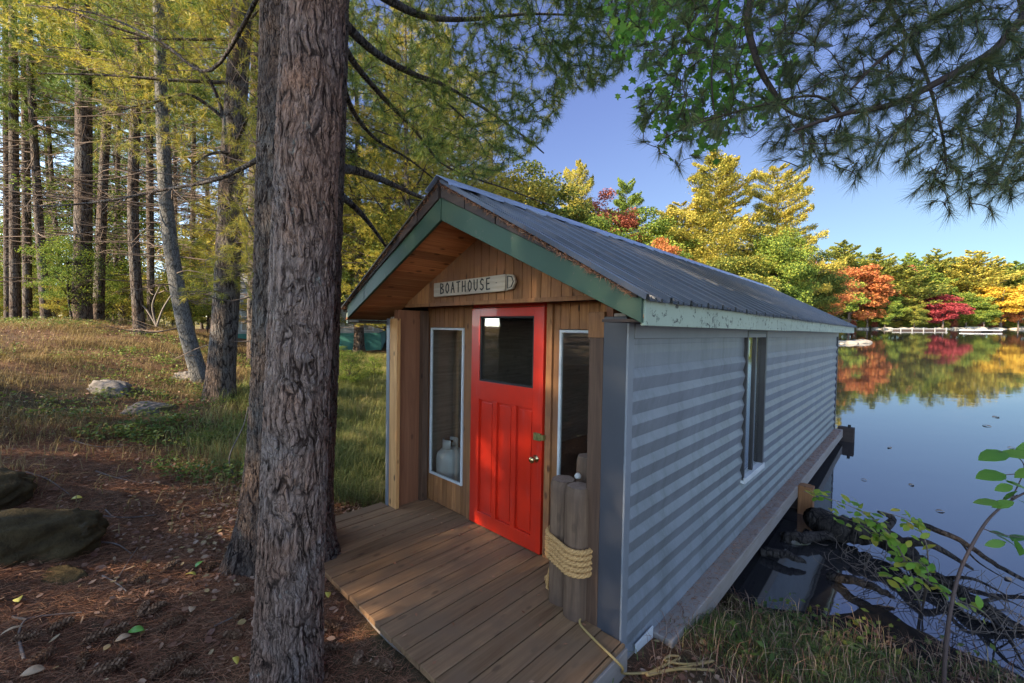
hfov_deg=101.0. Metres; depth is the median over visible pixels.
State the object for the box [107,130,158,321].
pine tree
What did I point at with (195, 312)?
bush
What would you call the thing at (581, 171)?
tree
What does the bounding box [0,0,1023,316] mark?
sky
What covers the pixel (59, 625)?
pine cone
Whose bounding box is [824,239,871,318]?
pine tree
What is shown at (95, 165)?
pine tree
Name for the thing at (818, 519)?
driftwood
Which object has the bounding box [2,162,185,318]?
undergrowth tree
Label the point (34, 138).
pine tree
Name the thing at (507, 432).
door
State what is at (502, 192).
pine tree
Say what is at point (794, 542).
rock
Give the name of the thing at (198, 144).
pine tree
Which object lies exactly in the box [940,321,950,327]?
bush
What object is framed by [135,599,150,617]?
pine cone
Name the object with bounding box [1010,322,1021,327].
bush
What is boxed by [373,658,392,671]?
pine cone
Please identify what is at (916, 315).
birch tree
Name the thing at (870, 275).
maple tree
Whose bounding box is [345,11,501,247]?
pine tree
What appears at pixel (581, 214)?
birch tree
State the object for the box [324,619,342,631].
pine cone
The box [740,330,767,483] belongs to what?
window
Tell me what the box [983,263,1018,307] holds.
pine tree
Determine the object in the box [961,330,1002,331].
raft
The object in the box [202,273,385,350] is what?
cottage
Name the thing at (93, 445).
stick
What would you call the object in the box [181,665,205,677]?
pine cone
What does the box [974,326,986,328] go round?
rock
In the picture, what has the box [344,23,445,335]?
pine tree
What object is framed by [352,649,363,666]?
pine cone
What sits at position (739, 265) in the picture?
birch tree
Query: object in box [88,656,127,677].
pine cone
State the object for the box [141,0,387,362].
pine tree
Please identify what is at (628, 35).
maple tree
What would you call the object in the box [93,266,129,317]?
bush
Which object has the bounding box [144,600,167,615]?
pine cone
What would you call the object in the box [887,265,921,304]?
maple tree
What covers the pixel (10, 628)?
leaf
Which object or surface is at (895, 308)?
birch tree
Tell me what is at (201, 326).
forest tree
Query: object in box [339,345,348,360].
shrub
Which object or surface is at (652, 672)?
rope
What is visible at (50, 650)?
pine cone
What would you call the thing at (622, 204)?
pine tree
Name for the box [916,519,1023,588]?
driftwood
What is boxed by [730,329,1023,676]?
lake water
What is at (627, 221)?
maple tree
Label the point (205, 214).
pine tree
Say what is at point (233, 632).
pine cone
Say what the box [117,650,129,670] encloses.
pine cone
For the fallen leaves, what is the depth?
3.31 m
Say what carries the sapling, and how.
on the ground at (900, 629)
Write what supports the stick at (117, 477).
on the ground at (900, 629)
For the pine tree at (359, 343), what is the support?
on the ground at (900, 629)
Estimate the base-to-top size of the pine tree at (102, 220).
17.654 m
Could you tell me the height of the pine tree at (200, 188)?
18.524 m
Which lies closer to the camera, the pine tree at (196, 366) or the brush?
the brush
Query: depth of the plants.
5.95 m
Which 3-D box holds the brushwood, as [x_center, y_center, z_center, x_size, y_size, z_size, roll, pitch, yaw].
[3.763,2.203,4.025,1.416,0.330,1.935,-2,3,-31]
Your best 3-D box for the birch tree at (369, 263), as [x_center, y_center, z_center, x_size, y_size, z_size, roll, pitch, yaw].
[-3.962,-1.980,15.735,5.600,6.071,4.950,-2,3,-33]
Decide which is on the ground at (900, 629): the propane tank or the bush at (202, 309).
the bush at (202, 309)
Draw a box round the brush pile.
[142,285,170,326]
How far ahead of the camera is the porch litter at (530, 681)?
3.27 m
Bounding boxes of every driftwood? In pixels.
[760,547,806,563]
[780,530,838,543]
[803,507,973,595]
[826,571,895,598]
[890,555,1023,664]
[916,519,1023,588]
[957,592,1023,629]
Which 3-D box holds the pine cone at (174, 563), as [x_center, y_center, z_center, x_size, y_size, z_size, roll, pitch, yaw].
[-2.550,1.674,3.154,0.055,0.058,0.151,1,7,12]
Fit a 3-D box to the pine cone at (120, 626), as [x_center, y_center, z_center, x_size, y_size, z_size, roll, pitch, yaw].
[-2.301,1.672,2.454,0.055,0.059,0.134,2,3,31]
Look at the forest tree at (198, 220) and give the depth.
32.59 m
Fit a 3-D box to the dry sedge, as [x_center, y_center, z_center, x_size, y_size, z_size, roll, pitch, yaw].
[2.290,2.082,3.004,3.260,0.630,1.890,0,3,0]
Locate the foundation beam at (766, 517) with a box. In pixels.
[659,430,840,636]
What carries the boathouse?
on the ground at (900, 629)
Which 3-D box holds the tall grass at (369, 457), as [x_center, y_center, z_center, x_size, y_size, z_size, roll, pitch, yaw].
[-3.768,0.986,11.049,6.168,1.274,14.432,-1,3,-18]
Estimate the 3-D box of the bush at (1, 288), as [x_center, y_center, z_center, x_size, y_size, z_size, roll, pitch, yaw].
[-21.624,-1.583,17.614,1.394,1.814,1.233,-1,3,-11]
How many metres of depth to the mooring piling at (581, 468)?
2.94 m
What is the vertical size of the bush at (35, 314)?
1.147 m
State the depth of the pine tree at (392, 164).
15.91 m
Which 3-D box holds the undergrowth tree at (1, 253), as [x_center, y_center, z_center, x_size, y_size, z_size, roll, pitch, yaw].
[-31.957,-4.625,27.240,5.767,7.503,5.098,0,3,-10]
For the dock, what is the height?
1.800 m
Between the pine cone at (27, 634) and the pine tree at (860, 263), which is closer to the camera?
the pine cone at (27, 634)
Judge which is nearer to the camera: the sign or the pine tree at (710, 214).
the sign
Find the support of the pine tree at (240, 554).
on the ground at (900, 629)
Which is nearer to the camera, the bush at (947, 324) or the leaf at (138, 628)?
the leaf at (138, 628)
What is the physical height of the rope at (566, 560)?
0.488 m
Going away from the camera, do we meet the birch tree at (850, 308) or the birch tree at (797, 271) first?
the birch tree at (797, 271)
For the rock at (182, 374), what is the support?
on the ground at (900, 629)
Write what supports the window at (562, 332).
in the boathouse
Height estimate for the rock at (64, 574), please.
0.149 m
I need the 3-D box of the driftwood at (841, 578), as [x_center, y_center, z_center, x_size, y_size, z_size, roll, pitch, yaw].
[3.274,2.297,3.995,0.119,0.148,0.515,-2,3,-36]
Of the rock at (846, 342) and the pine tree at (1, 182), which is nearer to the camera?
the pine tree at (1, 182)
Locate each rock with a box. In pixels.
[0,467,37,509]
[0,508,108,567]
[39,565,88,585]
[87,379,132,397]
[122,401,175,415]
[171,371,189,380]
[719,592,750,610]
[791,540,810,544]
[838,340,858,343]
[848,339,871,342]
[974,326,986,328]
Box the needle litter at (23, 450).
[0,409,692,682]
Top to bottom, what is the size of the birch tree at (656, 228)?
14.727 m
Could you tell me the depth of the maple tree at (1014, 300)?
129.72 m
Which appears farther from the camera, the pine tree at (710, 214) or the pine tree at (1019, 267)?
the pine tree at (1019, 267)
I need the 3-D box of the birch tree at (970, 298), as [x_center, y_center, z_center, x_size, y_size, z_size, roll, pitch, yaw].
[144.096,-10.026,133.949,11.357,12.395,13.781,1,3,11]
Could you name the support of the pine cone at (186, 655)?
on the ground at (900, 629)
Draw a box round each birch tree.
[341,209,411,325]
[343,263,366,293]
[454,164,558,208]
[514,159,605,230]
[561,206,620,232]
[607,206,703,259]
[697,250,783,291]
[750,227,820,305]
[792,245,854,312]
[832,282,870,316]
[870,296,911,326]
[900,304,932,327]
[944,291,998,326]
[966,303,1003,326]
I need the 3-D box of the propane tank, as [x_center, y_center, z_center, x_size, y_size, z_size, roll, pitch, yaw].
[-0.681,1.316,4.651,0.304,0.500,0.304,3,2,44]
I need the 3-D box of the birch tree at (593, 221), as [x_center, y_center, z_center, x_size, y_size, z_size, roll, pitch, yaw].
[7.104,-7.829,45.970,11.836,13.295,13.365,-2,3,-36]
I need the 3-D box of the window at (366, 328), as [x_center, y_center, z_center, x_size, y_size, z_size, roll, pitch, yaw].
[-7.460,-1.050,21.144,1.000,1.050,0.068,-1,3,-14]
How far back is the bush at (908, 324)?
133.59 m
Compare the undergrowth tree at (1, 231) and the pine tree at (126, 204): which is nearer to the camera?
the undergrowth tree at (1, 231)
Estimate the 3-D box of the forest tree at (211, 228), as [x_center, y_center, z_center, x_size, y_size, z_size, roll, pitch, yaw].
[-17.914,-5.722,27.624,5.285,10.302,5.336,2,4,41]
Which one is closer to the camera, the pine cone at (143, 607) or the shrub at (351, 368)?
the pine cone at (143, 607)
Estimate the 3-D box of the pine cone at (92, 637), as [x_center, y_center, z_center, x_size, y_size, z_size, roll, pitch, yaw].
[-2.344,1.661,2.384,0.055,0.058,0.150,2,5,34]
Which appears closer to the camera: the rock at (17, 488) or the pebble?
the pebble
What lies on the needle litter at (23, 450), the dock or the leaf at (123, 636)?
the leaf at (123, 636)
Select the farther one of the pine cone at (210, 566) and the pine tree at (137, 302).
the pine tree at (137, 302)
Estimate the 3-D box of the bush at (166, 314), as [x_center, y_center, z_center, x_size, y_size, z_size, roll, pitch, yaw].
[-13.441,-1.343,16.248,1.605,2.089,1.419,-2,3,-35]
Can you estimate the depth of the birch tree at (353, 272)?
22.37 m
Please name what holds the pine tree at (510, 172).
on the ground at (900, 629)
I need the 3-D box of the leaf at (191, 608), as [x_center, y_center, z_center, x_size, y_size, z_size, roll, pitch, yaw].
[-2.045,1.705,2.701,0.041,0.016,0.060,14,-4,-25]
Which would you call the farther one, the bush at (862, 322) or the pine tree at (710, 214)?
the bush at (862, 322)
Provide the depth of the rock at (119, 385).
7.27 m
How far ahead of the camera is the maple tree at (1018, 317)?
130.75 m
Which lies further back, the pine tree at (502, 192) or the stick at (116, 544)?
the pine tree at (502, 192)
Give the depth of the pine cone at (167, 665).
2.20 m
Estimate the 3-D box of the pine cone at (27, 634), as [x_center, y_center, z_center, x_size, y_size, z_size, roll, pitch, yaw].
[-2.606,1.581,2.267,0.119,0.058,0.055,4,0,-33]
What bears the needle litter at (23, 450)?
on the ground at (900, 629)
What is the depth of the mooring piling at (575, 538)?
2.66 m
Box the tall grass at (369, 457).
[141,348,385,507]
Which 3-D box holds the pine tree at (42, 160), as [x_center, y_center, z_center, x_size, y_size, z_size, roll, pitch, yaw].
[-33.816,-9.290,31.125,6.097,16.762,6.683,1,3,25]
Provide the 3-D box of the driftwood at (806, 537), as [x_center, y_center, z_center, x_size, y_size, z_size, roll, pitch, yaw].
[3.532,2.272,4.836,0.810,0.188,0.216,1,3,11]
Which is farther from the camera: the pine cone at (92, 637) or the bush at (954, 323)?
the bush at (954, 323)
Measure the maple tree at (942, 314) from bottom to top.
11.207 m
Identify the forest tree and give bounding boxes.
[106,119,215,327]
[156,213,215,297]
[167,265,206,328]
[195,231,246,288]
[200,179,247,285]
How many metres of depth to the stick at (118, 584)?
2.90 m
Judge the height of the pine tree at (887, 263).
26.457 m
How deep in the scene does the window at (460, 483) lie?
4.33 m
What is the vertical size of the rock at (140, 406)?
0.360 m
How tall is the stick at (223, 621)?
0.036 m
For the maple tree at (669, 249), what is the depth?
42.08 m
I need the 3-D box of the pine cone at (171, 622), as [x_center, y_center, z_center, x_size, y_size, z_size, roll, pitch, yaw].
[-2.070,1.715,2.570,0.055,0.059,0.152,1,-5,27]
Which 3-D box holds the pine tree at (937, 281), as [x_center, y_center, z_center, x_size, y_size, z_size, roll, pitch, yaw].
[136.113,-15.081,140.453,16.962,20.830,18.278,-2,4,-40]
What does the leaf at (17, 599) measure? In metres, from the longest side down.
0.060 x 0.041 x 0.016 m
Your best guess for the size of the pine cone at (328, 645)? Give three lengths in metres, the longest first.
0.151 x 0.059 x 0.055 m
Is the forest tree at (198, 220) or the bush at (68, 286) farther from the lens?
the forest tree at (198, 220)
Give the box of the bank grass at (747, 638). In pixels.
[612,603,1023,682]
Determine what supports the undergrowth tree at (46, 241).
on the ground at (900, 629)
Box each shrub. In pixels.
[338,349,370,388]
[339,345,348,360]
[364,356,384,378]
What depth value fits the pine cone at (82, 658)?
2.19 m
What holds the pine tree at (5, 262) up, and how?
on the ground at (900, 629)
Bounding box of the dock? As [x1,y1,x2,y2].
[892,328,946,330]
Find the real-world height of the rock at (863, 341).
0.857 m
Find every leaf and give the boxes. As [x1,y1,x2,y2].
[1,625,22,634]
[13,595,22,601]
[20,664,45,676]
[115,633,130,641]
[128,625,143,632]
[188,606,195,611]
[232,656,238,663]
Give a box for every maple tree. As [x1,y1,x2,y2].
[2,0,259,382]
[590,188,648,243]
[602,0,805,165]
[651,236,696,261]
[809,260,861,315]
[839,264,900,322]
[851,288,891,327]
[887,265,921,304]
[917,294,974,328]
[975,285,1023,327]
[997,305,1023,328]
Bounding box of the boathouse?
[324,175,856,682]
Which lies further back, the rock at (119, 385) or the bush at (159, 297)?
the bush at (159, 297)
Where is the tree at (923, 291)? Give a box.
[877,262,952,327]
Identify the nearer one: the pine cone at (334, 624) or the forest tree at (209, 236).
the pine cone at (334, 624)
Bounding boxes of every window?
[240,309,246,331]
[352,324,373,330]
[429,328,464,485]
[557,330,587,474]
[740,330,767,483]
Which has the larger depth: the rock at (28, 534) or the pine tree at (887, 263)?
the pine tree at (887, 263)
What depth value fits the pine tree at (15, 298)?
14.70 m
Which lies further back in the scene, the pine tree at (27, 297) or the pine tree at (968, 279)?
the pine tree at (968, 279)
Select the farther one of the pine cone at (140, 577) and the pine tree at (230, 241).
the pine tree at (230, 241)
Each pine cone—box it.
[10,629,41,643]
[19,646,56,669]
[46,615,75,633]
[75,651,90,670]
[78,626,114,645]
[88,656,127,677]
[101,621,130,638]
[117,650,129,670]
[128,573,148,583]
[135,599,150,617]
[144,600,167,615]
[145,659,175,680]
[156,616,185,632]
[158,650,190,666]
[161,558,180,572]
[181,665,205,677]
[203,561,216,572]
[221,628,242,638]
[228,583,250,594]
[231,606,250,621]
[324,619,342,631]
[324,640,343,651]
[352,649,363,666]
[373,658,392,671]
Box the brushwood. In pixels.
[812,532,1023,667]
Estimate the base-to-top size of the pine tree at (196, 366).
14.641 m
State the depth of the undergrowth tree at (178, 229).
23.77 m
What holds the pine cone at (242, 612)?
on the ground at (900, 629)
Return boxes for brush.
[803,489,997,633]
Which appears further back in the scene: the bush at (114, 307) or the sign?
the bush at (114, 307)
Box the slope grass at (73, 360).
[0,316,385,541]
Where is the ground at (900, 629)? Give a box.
[0,317,1023,682]
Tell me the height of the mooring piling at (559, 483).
0.837 m
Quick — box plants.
[0,316,1023,682]
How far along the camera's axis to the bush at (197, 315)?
16.19 m
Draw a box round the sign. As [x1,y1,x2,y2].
[434,274,516,296]
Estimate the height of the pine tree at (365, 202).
17.999 m
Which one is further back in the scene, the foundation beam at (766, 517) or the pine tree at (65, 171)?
the pine tree at (65, 171)
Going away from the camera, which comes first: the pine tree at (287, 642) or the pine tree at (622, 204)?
the pine tree at (287, 642)
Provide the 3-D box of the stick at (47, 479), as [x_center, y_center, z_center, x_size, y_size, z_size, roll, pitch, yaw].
[-4.374,1.334,4.004,0.557,0.185,0.058,1,3,12]
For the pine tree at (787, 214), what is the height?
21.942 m
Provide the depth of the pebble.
2.85 m
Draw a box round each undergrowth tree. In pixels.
[0,210,72,304]
[0,212,61,281]
[0,218,52,303]
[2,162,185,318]
[93,237,157,315]
[141,223,214,302]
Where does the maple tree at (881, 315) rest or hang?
on the ground at (900, 629)
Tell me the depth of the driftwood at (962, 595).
3.56 m
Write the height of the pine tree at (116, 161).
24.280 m
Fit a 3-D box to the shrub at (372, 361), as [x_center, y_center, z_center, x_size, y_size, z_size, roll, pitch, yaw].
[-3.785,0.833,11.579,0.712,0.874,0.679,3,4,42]
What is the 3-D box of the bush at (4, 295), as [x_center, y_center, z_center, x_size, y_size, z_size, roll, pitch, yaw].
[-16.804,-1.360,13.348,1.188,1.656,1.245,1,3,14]
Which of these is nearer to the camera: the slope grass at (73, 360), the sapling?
the sapling
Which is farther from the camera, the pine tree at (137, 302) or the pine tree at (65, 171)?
the pine tree at (65, 171)
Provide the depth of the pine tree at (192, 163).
23.53 m
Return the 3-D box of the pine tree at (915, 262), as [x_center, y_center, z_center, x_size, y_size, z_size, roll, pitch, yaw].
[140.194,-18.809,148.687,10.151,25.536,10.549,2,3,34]
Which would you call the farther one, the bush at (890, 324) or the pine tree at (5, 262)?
the bush at (890, 324)
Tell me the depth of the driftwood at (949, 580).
3.73 m
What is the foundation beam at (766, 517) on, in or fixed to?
on the boathouse
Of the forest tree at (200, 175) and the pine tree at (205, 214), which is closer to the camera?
the pine tree at (205, 214)
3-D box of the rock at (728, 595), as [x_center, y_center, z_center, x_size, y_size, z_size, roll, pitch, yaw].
[1.941,2.295,3.680,0.245,0.178,0.242,-2,3,-36]
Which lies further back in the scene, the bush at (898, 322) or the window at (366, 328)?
the bush at (898, 322)
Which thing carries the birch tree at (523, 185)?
on the ground at (900, 629)
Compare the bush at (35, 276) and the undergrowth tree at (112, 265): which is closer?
the bush at (35, 276)
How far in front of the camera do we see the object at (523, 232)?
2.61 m
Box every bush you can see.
[0,283,2,314]
[0,290,10,311]
[8,257,69,315]
[14,235,119,319]
[31,285,71,318]
[33,302,39,317]
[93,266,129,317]
[105,272,145,319]
[105,277,130,320]
[129,281,171,319]
[143,281,174,323]
[153,256,213,322]
[157,296,175,326]
[170,290,209,325]
[186,269,213,332]
[855,320,864,327]
[885,321,894,326]
[891,320,902,327]
[902,321,911,327]
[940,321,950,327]
[949,320,958,327]
[1002,320,1011,326]
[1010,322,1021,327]
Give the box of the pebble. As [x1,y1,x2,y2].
[574,473,580,478]
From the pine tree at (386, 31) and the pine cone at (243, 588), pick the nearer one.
the pine cone at (243, 588)
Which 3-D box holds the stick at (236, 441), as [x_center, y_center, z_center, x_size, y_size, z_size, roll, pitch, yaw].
[-3.321,1.223,5.132,0.230,0.854,0.034,-1,3,-19]
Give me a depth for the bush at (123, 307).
16.24 m
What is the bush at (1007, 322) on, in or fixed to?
on the ground at (900, 629)
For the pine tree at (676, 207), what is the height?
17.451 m
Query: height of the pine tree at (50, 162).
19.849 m
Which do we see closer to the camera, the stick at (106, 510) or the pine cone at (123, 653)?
the pine cone at (123, 653)
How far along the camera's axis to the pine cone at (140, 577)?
2.91 m
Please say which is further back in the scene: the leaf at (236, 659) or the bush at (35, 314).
the bush at (35, 314)
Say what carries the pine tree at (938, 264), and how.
on the ground at (900, 629)
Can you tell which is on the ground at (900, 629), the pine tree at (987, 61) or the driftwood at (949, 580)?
the pine tree at (987, 61)
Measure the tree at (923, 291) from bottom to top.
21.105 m
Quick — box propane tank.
[436,437,459,481]
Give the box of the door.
[469,306,546,554]
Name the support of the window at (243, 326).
in the cottage
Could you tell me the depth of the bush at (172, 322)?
17.84 m
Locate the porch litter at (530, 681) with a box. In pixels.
[330,508,603,682]
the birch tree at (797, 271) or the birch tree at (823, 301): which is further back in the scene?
the birch tree at (823, 301)
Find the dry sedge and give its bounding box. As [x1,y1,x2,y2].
[641,586,1023,682]
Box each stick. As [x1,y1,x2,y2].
[11,612,80,660]
[25,471,70,494]
[70,439,121,446]
[95,470,141,483]
[101,541,131,553]
[101,548,136,591]
[103,509,156,517]
[214,607,250,626]
[228,407,247,472]
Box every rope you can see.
[544,525,592,589]
[578,619,714,676]
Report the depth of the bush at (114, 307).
18.00 m
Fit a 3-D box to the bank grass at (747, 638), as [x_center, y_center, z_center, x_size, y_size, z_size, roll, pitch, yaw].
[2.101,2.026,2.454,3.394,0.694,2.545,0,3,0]
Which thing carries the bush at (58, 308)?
on the ground at (900, 629)
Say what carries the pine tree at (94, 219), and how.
on the ground at (900, 629)
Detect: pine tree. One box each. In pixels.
[0,0,116,317]
[0,0,127,318]
[0,0,144,317]
[0,0,154,319]
[0,0,211,321]
[0,0,227,321]
[0,0,672,579]
[0,1,125,320]
[0,56,57,251]
[0,98,73,319]
[6,0,228,334]
[11,0,216,319]
[31,103,126,318]
[38,0,382,402]
[38,1,222,321]
[45,68,190,322]
[46,140,145,318]
[56,5,248,326]
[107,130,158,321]
[123,2,250,328]
[139,77,248,328]
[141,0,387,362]
[184,66,365,326]
[244,71,394,277]
[249,0,345,682]
[340,0,428,353]
[341,0,470,329]
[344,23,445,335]
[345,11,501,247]
[395,56,517,229]
[469,118,534,206]
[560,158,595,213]
[608,177,649,243]
[623,0,1023,230]
[656,201,716,254]
[664,146,792,274]
[726,163,847,303]
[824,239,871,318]
[849,251,870,321]
[854,247,907,325]
[895,252,925,320]
[916,264,957,326]
[918,248,966,317]
[940,250,1023,319]
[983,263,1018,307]
[999,260,1023,285]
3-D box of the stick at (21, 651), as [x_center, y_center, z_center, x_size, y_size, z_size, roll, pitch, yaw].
[-2.673,1.614,2.296,0.305,0.066,0.430,-1,3,-17]
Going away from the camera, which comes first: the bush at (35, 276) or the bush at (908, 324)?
the bush at (35, 276)
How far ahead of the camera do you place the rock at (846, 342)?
47.53 m
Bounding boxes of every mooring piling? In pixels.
[549,475,574,606]
[563,482,588,622]
[576,453,586,482]
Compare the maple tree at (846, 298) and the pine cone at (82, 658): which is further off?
the maple tree at (846, 298)
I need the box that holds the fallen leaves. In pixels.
[0,321,1018,682]
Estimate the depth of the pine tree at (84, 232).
12.59 m
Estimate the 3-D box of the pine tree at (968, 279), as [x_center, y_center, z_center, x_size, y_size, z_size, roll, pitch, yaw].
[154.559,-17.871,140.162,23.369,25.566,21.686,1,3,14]
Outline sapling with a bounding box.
[941,442,1023,682]
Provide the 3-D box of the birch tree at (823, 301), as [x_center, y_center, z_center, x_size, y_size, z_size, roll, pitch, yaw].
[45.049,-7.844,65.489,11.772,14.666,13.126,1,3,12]

